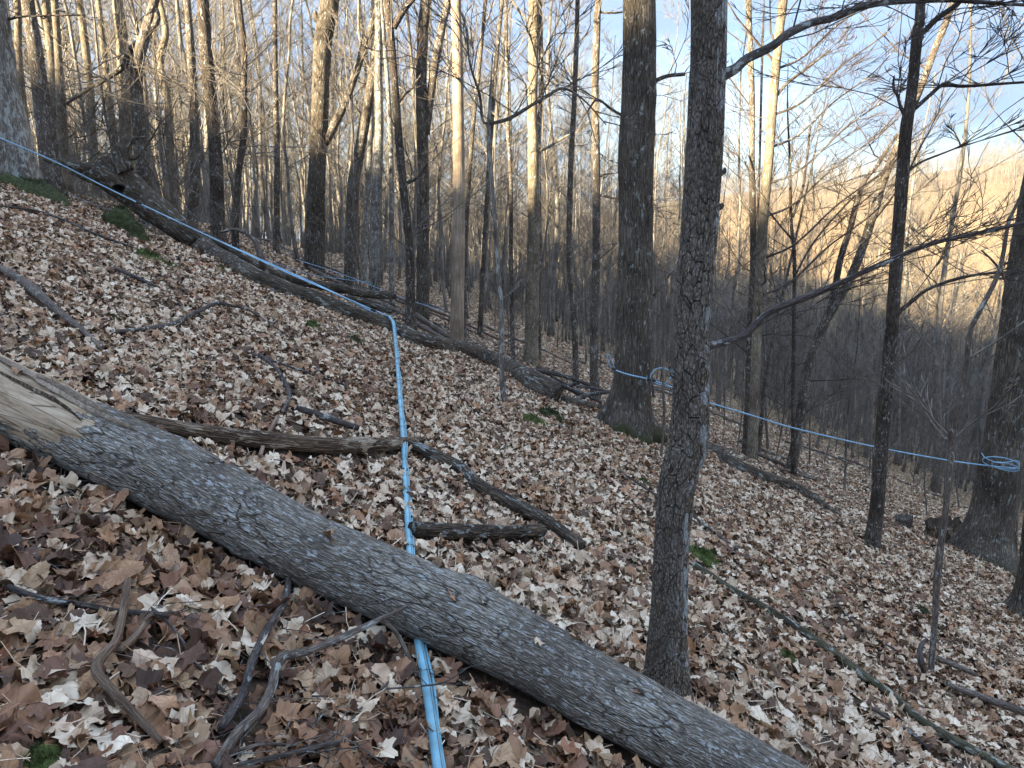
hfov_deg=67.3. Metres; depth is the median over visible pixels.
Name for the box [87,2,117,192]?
forest tree
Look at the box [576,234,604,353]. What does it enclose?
thin sapling
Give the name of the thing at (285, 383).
stick
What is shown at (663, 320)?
thin sapling
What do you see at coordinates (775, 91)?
tree
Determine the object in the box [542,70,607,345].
forest tree
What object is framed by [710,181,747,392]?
forest tree
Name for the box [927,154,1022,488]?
forest tree
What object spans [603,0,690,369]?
forest tree
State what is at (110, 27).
forest tree
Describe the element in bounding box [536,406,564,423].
moss clump
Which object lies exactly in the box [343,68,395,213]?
forest tree
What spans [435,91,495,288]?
forest tree
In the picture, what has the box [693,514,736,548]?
stick
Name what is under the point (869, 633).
stick
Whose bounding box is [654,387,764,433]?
fallen branch
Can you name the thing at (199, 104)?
forest tree
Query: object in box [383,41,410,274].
forest tree
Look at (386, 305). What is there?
fallen branch
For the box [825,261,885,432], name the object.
forest tree
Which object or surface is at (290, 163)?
thin sapling
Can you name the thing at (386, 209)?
forest tree
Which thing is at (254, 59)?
forest tree
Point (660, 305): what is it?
forest tree
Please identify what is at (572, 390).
fallen branch
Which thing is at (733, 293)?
forest tree
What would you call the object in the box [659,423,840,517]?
fallen log
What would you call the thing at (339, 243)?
forest tree
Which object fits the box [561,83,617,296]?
forest tree
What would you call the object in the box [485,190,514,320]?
thin sapling
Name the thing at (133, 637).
stick
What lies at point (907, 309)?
forest tree
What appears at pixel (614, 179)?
forest tree
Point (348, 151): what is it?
forest tree
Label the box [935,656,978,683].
stick
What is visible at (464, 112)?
forest tree
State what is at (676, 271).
forest tree
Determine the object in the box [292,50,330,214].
forest tree
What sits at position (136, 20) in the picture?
forest tree
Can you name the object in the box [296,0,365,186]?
forest tree
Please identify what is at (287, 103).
forest tree
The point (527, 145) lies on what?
forest tree
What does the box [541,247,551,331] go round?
thin sapling
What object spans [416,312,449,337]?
fallen branch
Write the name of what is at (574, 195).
forest tree
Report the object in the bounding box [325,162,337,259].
thin sapling
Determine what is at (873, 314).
forest tree
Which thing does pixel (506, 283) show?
thin sapling
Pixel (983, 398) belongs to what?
forest tree
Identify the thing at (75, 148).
thin sapling
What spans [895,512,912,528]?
rock
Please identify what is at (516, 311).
thin sapling
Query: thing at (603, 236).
forest tree
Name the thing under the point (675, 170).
forest tree
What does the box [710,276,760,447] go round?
thin sapling
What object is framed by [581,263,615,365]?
thin sapling
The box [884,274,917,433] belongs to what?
forest tree
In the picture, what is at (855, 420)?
thin sapling
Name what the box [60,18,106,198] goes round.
thin sapling
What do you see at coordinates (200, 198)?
forest tree
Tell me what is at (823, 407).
forest tree
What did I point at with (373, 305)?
fallen branch
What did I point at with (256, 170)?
forest tree
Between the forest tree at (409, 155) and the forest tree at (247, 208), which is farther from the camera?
the forest tree at (247, 208)
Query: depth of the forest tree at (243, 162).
50.02 m
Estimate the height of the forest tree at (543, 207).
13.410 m
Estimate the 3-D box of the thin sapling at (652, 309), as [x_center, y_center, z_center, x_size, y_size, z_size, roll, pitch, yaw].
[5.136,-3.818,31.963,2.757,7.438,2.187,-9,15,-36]
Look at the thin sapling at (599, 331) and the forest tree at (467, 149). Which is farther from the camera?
the forest tree at (467, 149)
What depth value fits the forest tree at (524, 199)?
66.28 m
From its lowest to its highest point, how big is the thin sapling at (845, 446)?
6.814 m
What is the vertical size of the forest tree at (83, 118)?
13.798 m
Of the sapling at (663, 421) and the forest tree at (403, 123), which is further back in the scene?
the forest tree at (403, 123)
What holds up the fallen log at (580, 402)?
on the ground
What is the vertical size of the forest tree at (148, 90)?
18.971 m
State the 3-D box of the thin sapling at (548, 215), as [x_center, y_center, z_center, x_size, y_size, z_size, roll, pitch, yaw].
[0.683,-3.631,17.967,2.886,6.962,2.289,-6,13,-25]
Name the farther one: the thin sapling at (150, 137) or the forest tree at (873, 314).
the forest tree at (873, 314)
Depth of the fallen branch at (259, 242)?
21.79 m
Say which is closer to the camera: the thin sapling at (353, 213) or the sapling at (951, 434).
the sapling at (951, 434)
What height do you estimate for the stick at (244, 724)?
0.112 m
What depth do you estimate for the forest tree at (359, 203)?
67.26 m
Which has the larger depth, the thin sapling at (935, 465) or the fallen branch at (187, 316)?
the thin sapling at (935, 465)
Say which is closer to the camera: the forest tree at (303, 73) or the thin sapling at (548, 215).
the thin sapling at (548, 215)
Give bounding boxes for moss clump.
[0,172,72,207]
[21,738,74,767]
[98,313,124,321]
[99,205,146,231]
[127,221,152,242]
[134,246,176,265]
[305,319,324,329]
[346,334,364,345]
[520,412,545,425]
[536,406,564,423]
[635,476,656,490]
[689,542,727,576]
[778,648,800,667]
[913,603,931,617]
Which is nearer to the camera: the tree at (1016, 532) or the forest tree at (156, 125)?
the tree at (1016, 532)
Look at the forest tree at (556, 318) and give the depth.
72.79 m
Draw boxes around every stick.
[0,204,133,247]
[6,577,187,618]
[90,577,163,743]
[113,266,159,288]
[116,612,153,653]
[142,607,245,735]
[191,605,407,767]
[217,577,291,730]
[220,709,352,760]
[220,714,366,767]
[231,346,342,384]
[243,686,341,703]
[258,353,306,413]
[258,414,279,457]
[295,405,368,430]
[323,672,401,740]
[380,657,484,689]
[381,620,421,687]
[616,468,656,498]
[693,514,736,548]
[813,587,896,650]
[869,705,944,750]
[917,638,927,672]
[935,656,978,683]
[946,682,1023,715]
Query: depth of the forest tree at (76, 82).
40.00 m
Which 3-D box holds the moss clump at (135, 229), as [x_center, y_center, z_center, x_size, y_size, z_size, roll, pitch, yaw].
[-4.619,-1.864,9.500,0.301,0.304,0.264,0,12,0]
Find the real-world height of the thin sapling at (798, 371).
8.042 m
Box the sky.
[9,0,1023,242]
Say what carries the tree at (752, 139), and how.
on the ground
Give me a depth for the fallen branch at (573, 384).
12.42 m
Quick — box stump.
[924,516,961,542]
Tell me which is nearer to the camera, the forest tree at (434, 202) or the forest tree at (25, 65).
the forest tree at (25, 65)
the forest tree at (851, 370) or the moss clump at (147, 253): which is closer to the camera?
the moss clump at (147, 253)
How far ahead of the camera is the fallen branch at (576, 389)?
12.67 m
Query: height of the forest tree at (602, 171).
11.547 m
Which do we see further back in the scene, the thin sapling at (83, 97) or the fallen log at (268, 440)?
the thin sapling at (83, 97)
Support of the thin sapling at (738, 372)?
on the ground
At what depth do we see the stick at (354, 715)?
2.31 m
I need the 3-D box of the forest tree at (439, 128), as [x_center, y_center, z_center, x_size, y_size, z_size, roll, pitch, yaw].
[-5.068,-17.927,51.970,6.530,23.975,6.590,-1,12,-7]
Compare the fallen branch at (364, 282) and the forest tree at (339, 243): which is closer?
the fallen branch at (364, 282)
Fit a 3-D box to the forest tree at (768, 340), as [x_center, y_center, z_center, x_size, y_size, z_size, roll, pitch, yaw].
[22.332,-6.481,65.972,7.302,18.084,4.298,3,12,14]
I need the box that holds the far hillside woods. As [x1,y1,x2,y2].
[9,0,1023,509]
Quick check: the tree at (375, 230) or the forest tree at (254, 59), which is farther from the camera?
the forest tree at (254, 59)
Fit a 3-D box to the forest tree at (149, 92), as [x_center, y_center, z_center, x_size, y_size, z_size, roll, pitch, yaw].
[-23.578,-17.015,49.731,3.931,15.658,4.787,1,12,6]
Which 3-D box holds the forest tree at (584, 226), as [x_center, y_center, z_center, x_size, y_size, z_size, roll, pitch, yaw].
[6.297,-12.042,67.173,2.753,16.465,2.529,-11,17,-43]
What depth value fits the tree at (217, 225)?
14.15 m
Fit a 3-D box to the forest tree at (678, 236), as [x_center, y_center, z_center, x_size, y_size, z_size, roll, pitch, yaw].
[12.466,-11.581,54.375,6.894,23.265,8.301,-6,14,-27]
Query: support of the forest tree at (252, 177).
on the ground
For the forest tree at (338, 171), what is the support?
on the ground
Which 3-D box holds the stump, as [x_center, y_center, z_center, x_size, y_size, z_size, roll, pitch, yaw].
[6.903,2.415,12.377,0.563,0.582,0.580,0,12,0]
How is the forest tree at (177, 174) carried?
on the ground
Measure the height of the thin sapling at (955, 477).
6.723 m
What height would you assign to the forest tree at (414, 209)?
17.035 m
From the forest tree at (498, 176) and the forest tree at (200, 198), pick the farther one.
the forest tree at (498, 176)
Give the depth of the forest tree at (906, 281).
52.55 m
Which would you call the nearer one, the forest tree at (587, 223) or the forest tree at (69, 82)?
the forest tree at (69, 82)
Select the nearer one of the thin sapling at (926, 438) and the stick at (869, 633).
the stick at (869, 633)
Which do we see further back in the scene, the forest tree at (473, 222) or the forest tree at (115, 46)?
the forest tree at (473, 222)
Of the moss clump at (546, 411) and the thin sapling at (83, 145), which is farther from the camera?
the thin sapling at (83, 145)
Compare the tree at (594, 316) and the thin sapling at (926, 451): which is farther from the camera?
the thin sapling at (926, 451)
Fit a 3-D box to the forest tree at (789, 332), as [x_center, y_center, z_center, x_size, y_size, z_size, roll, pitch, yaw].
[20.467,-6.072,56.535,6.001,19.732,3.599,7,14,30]
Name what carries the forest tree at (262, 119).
on the ground
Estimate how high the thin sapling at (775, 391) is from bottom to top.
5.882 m
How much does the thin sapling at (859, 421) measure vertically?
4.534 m
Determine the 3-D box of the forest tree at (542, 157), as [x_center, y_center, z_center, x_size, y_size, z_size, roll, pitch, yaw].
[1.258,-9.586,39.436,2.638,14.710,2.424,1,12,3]
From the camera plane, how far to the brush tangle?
13.61 m
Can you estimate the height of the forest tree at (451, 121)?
18.327 m
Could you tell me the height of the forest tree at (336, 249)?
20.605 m
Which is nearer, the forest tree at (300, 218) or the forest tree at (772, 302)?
the forest tree at (300, 218)
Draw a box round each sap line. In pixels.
[0,137,388,316]
[606,354,1019,471]
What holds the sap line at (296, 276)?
attached to the sap mainline
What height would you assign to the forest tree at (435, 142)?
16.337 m
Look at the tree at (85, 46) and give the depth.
18.75 m
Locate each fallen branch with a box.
[0,264,102,350]
[68,193,154,231]
[110,301,287,335]
[143,227,340,295]
[219,228,284,296]
[256,239,303,260]
[266,259,369,282]
[280,247,358,279]
[296,259,442,310]
[308,266,469,339]
[327,272,469,328]
[331,272,497,344]
[344,293,392,313]
[356,296,546,369]
[376,310,486,348]
[397,296,547,357]
[408,440,585,549]
[408,521,546,540]
[415,299,485,326]
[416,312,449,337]
[417,322,443,336]
[441,329,557,381]
[483,324,584,369]
[530,367,590,386]
[548,375,601,403]
[553,380,585,399]
[563,382,579,390]
[566,356,671,389]
[569,383,605,391]
[576,390,609,398]
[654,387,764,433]
[665,425,817,480]
[690,561,1015,767]
[739,439,832,473]
[758,452,869,499]
[785,440,861,468]
[838,456,942,496]
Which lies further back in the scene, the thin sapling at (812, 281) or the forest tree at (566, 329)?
the forest tree at (566, 329)
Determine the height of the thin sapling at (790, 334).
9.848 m
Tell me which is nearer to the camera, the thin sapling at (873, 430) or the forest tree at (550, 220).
the thin sapling at (873, 430)
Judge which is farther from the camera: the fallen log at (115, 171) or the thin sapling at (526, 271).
the thin sapling at (526, 271)
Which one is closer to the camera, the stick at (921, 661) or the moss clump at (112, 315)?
the stick at (921, 661)
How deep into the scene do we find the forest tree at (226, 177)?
62.40 m
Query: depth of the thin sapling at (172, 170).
16.71 m
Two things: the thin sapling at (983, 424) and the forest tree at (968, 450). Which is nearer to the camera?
the thin sapling at (983, 424)
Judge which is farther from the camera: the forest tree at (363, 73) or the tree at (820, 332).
the forest tree at (363, 73)
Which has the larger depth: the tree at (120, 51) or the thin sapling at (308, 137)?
the thin sapling at (308, 137)
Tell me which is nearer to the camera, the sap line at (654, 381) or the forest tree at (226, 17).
the sap line at (654, 381)
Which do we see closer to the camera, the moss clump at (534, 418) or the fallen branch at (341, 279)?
the moss clump at (534, 418)
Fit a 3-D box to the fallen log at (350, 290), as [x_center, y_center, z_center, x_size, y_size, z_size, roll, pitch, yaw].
[-3.304,-1.849,11.976,2.974,1.047,0.151,0,12,0]
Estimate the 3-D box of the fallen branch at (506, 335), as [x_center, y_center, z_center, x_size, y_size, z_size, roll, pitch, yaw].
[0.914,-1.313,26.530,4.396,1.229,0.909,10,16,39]
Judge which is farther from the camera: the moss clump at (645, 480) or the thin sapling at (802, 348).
the thin sapling at (802, 348)
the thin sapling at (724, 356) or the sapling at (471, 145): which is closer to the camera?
the sapling at (471, 145)
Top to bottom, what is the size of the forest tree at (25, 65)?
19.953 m
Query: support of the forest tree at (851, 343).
on the ground
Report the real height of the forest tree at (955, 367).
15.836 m
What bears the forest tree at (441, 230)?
on the ground
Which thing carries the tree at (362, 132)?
on the ground
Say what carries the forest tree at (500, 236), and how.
on the ground
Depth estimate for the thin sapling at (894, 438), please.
35.11 m
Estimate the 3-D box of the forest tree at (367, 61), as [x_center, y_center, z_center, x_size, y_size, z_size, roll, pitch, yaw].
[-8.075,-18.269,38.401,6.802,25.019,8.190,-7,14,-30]
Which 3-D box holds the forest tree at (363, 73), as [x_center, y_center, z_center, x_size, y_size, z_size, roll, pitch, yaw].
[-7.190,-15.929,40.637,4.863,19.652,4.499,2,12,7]
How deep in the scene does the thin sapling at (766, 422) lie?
20.70 m
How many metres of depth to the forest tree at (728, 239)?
62.83 m
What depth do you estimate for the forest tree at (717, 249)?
61.33 m
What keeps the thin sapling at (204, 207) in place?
on the ground
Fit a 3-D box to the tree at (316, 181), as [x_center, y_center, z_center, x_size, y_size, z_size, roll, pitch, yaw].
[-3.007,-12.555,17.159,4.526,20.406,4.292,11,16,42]
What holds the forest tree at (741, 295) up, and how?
on the ground
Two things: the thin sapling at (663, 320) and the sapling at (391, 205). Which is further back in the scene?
the thin sapling at (663, 320)
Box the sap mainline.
[388,315,445,767]
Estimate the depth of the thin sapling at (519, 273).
46.01 m
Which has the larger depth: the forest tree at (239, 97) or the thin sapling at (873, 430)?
the forest tree at (239, 97)
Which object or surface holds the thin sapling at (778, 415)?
on the ground
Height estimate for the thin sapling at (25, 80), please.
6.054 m
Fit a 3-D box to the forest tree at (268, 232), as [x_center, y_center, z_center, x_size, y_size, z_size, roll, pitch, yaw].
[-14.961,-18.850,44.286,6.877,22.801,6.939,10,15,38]
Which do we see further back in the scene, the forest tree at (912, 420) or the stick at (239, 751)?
the forest tree at (912, 420)
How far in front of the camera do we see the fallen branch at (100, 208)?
13.78 m
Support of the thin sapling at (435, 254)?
on the ground
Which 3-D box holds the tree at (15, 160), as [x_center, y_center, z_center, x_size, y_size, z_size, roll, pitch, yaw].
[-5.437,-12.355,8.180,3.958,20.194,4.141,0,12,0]
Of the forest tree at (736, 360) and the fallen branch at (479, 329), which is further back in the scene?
the forest tree at (736, 360)
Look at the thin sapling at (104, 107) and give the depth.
14.41 m
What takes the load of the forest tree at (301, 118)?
on the ground
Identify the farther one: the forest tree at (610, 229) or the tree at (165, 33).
the forest tree at (610, 229)
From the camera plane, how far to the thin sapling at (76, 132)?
32.27 m
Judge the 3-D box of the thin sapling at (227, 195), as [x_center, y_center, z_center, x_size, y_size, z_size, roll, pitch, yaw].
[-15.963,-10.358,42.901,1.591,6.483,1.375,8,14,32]
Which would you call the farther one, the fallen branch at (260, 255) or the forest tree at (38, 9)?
the forest tree at (38, 9)
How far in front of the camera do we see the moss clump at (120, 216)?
9.58 m
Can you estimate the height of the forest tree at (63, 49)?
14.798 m
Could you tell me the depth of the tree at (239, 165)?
13.71 m
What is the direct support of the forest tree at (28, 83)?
on the ground
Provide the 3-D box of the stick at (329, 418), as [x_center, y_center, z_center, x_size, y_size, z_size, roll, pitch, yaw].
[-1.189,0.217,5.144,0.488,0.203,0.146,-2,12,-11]
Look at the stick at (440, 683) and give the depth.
2.57 m
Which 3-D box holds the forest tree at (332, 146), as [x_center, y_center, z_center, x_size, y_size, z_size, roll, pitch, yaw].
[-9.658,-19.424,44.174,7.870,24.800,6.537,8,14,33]
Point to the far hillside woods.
(970, 478)
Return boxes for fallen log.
[0,354,808,767]
[43,129,562,401]
[122,411,424,454]
[203,231,396,298]
[561,395,602,409]
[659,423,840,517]
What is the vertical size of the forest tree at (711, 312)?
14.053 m
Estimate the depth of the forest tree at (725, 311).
60.43 m
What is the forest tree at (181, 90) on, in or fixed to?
on the ground
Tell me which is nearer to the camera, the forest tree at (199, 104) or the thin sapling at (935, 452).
the thin sapling at (935, 452)
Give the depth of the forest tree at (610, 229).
68.70 m
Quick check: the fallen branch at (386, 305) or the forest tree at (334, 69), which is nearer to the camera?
the fallen branch at (386, 305)
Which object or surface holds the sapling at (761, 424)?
on the ground
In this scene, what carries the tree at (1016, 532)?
on the ground
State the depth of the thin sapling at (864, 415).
32.60 m
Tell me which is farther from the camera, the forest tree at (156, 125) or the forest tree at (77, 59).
the forest tree at (77, 59)
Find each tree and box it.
[0,0,109,180]
[9,0,73,93]
[10,0,76,137]
[10,0,112,185]
[10,11,65,117]
[12,0,113,109]
[14,0,83,131]
[17,0,56,137]
[19,0,67,195]
[22,0,67,150]
[22,0,115,194]
[23,67,80,167]
[29,1,118,196]
[29,2,114,160]
[39,0,199,229]
[44,0,102,198]
[49,0,196,188]
[51,0,74,193]
[51,7,96,185]
[63,0,162,164]
[66,0,148,197]
[67,0,185,194]
[73,0,158,202]
[73,1,163,153]
[77,0,173,169]
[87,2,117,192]
[91,0,213,201]
[93,1,115,89]
[98,2,202,211]
[103,0,237,206]
[105,0,165,165]
[106,5,161,173]
[107,0,266,242]
[120,0,202,227]
[129,0,260,223]
[138,0,247,221]
[149,1,231,216]
[150,2,201,192]
[155,0,230,161]
[159,0,301,222]
[167,45,188,161]
[168,0,294,234]
[172,17,226,184]
[179,0,279,226]
[182,0,291,248]
[182,0,301,237]
[183,0,246,176]
[183,33,230,202]
[196,0,310,241]
[197,0,293,221]
[199,0,239,232]
[202,0,364,264]
[210,0,261,237]
[211,0,246,236]
[216,10,271,232]
[219,2,287,237]
[222,2,289,239]
[225,5,273,227]
[226,0,329,254]
[227,79,252,234]
[228,0,297,229]
[228,41,273,209]
[228,59,251,225]
[247,0,309,245]
[248,0,346,247]
[250,0,398,125]
[252,2,290,243]
[252,2,330,215]
[259,0,349,166]
[261,0,307,232]
[264,0,368,252]
[265,0,326,245]
[265,0,361,251]
[268,0,308,247]
[280,20,364,253]
[291,0,398,132]
[292,0,382,252]
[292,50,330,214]
[293,0,389,273]
[293,42,311,189]
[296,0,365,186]
[298,0,366,215]
[301,64,366,252]
[306,0,357,252]
[310,34,374,286]
[328,26,351,219]
[329,5,413,270]
[333,0,416,282]
[333,0,438,285]
[333,0,483,262]
[337,0,412,186]
[341,0,470,252]
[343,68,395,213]
[343,107,370,247]
[354,77,397,209]
[360,0,413,276]
[363,0,520,330]
[368,0,407,290]
[382,5,452,287]
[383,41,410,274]
[383,42,431,260]
[385,1,452,219]
[394,0,491,320]
[394,50,433,234]
[397,0,524,337]
[398,0,501,310]
[401,80,413,226]
[402,0,477,287]
[403,1,485,281]
[404,2,505,297]
[407,8,497,285]
[409,0,483,318]
[409,0,588,310]
[411,94,450,258]
[432,0,501,292]
[432,28,484,218]
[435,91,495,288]
[436,1,487,194]
[442,0,527,309]
[449,0,464,340]
[463,0,562,303]
[463,0,616,382]
[465,108,484,281]
[469,60,525,262]
[470,21,526,311]
[473,54,527,309]
[487,0,589,360]
[493,0,621,336]
[493,139,513,311]
[497,0,610,368]
[498,39,565,245]
[510,71,553,286]
[513,17,585,336]
[514,48,559,280]
[514,83,565,261]
[515,65,577,330]
[516,68,580,316]
[517,0,729,444]
[522,135,583,321]
[524,103,564,283]
[525,128,560,309]
[526,43,618,324]
[541,121,565,328]
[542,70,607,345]
[542,153,562,310]
[545,83,590,340]
[550,60,601,361]
[551,0,617,343]
[552,66,591,341]
[557,103,587,335]
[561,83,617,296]
[563,29,622,290]
[566,37,666,351]
[572,142,603,330]
[573,133,608,335]
[573,151,591,334]
[574,98,620,287]
[576,132,618,343]
[577,0,724,404]
[577,52,669,280]
[578,81,678,274]
[580,157,604,311]
[590,169,617,331]
[600,147,653,303]
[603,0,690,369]
[603,92,657,340]
[603,190,617,319]
[616,71,679,311]
[617,90,686,367]
[636,0,1023,701]
[651,210,671,345]
[652,170,677,366]
[653,56,722,327]
[653,72,687,285]
[653,72,726,363]
[659,135,726,339]
[661,259,729,353]
[663,0,780,410]
[668,163,715,331]
[671,154,738,320]
[678,0,829,454]
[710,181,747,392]
[711,127,748,340]
[712,240,744,395]
[716,168,768,394]
[717,231,749,398]
[727,0,975,460]
[737,205,787,387]
[739,203,809,404]
[747,0,1023,549]
[761,165,828,423]
[763,219,805,411]
[779,151,876,445]
[781,206,839,433]
[783,254,830,400]
[785,0,1006,469]
[814,225,861,437]
[815,161,914,457]
[821,249,870,423]
[823,128,917,446]
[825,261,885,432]
[830,159,921,457]
[832,32,979,373]
[838,111,978,465]
[839,123,951,374]
[842,298,867,416]
[853,3,1023,493]
[857,217,933,381]
[868,165,947,451]
[875,256,952,464]
[881,243,957,472]
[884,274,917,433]
[897,227,976,473]
[905,270,981,450]
[913,174,1023,574]
[919,196,999,492]
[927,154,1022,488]
[930,226,981,448]
[930,267,1005,488]
[932,114,1023,461]
[945,264,1001,491]
[945,270,997,481]
[951,287,1003,434]
[955,0,1023,553]
[1002,0,1023,616]
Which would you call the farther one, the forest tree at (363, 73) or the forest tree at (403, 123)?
the forest tree at (403, 123)
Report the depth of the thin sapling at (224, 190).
23.80 m
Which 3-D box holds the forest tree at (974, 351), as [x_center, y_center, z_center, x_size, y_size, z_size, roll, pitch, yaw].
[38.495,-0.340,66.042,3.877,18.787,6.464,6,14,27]
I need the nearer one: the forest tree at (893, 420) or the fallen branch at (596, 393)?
the fallen branch at (596, 393)
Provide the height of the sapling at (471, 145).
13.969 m
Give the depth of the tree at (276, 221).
20.02 m
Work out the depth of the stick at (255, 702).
2.28 m
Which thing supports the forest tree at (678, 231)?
on the ground
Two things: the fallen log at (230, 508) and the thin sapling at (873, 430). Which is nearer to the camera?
the fallen log at (230, 508)
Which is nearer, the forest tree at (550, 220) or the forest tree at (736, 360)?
the forest tree at (550, 220)
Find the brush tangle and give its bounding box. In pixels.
[17,0,347,256]
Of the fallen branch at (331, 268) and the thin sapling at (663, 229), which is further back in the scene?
the thin sapling at (663, 229)
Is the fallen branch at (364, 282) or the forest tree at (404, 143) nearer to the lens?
the fallen branch at (364, 282)
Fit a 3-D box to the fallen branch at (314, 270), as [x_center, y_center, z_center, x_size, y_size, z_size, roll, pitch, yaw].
[-2.856,-1.941,18.198,4.638,1.591,0.950,8,14,33]
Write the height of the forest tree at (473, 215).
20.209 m
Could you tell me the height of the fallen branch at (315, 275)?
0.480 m
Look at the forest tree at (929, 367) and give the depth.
55.52 m
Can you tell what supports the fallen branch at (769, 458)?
on the ground
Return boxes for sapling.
[14,0,171,208]
[23,39,38,162]
[30,9,113,200]
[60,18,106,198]
[64,75,81,187]
[66,63,104,195]
[67,93,90,196]
[67,106,91,195]
[115,0,206,203]
[132,48,197,207]
[137,0,207,211]
[145,36,182,197]
[177,88,227,222]
[200,151,232,221]
[222,145,234,227]
[241,87,273,241]
[270,139,303,245]
[287,3,425,298]
[302,122,335,236]
[304,145,344,266]
[325,144,346,253]
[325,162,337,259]
[338,0,431,306]
[346,147,383,262]
[347,156,369,248]
[355,0,676,404]
[404,0,521,337]
[412,0,592,356]
[429,125,471,292]
[429,158,452,294]
[429,178,444,272]
[429,212,448,293]
[445,213,481,305]
[473,124,547,330]
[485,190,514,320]
[486,256,521,353]
[487,70,608,320]
[489,261,520,336]
[504,250,509,314]
[507,203,553,313]
[507,217,524,324]
[514,195,557,320]
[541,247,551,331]
[547,250,570,345]
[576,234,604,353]
[578,273,605,350]
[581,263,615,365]
[598,306,606,353]
[601,100,682,398]
[601,307,615,356]
[602,259,617,359]
[607,270,668,337]
[646,279,673,456]
[651,198,681,368]
[651,208,675,378]
[651,236,678,381]
[653,282,675,381]
[658,307,673,395]
[710,238,746,425]
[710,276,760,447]
[711,0,846,347]
[711,143,839,448]
[712,319,735,411]
[717,24,884,452]
[719,0,949,476]
[727,310,745,407]
[732,306,746,406]
[759,299,803,458]
[760,230,825,433]
[767,249,846,451]
[769,285,853,463]
[771,311,804,429]
[773,280,831,435]
[777,307,820,416]
[788,222,918,489]
[803,186,1023,675]
[804,350,836,445]
[807,292,870,451]
[811,318,853,461]
[829,288,909,473]
[838,372,872,458]
[852,385,871,461]
[856,317,913,489]
[856,377,891,464]
[871,395,903,461]
[906,385,947,490]
[910,329,963,515]
[911,337,990,507]
[919,400,949,487]
[928,415,972,505]
[929,397,961,498]
[963,381,990,473]
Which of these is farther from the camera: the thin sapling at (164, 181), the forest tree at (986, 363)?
the forest tree at (986, 363)
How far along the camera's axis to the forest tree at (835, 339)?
58.71 m
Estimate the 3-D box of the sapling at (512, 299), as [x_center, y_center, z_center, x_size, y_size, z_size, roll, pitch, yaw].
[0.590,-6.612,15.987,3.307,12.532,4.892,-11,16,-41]
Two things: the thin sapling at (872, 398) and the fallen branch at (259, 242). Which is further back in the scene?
the thin sapling at (872, 398)
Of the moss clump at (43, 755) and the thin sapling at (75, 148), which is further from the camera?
the thin sapling at (75, 148)
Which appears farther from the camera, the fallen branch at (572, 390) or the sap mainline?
the fallen branch at (572, 390)
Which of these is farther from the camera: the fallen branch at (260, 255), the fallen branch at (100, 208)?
the fallen branch at (100, 208)
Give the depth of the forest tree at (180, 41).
26.26 m
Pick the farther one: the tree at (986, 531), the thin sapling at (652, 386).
the thin sapling at (652, 386)
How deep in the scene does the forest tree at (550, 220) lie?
42.84 m
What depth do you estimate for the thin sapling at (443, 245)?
38.11 m
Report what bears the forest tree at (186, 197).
on the ground
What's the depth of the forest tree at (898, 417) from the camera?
57.75 m
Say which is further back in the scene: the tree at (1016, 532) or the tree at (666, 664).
the tree at (1016, 532)
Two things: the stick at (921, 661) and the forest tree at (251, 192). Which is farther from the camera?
the forest tree at (251, 192)
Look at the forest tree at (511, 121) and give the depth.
58.51 m
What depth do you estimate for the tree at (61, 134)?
14.62 m
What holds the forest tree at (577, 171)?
on the ground
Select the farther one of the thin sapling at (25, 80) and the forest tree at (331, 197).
the forest tree at (331, 197)
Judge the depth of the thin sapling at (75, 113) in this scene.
31.41 m
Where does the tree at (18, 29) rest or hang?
on the ground
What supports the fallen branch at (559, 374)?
on the fallen branch at (573, 384)
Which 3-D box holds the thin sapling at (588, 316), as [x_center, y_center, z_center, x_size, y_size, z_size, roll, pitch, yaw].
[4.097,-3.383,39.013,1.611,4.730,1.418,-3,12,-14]
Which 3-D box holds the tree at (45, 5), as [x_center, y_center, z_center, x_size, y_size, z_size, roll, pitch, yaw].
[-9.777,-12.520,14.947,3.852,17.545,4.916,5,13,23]
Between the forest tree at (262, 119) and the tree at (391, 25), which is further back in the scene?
the forest tree at (262, 119)
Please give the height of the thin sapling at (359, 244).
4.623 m
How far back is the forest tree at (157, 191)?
42.90 m
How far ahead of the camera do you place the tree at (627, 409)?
9.06 m
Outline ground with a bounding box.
[0,161,1023,767]
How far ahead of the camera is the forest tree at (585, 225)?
46.84 m
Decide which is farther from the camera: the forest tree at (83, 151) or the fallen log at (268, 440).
the forest tree at (83, 151)
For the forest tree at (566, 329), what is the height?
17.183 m
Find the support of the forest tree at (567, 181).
on the ground
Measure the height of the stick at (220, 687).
0.182 m
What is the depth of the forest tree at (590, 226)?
64.81 m
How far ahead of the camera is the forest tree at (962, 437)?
57.45 m
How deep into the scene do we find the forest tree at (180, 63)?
46.11 m
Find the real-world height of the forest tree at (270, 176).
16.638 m
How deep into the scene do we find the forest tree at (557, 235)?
42.14 m
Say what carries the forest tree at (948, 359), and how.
on the ground
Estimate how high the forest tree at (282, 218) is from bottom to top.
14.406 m
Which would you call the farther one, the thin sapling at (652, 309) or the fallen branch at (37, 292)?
the thin sapling at (652, 309)
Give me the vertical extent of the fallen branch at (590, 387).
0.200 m
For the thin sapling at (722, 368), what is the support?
on the ground
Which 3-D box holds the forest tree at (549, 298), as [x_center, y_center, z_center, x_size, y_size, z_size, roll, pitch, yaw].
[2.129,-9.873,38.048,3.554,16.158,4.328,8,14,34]
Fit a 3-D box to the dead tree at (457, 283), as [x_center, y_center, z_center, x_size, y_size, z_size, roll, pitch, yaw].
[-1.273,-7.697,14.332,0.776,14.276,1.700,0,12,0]
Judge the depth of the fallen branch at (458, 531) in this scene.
4.12 m

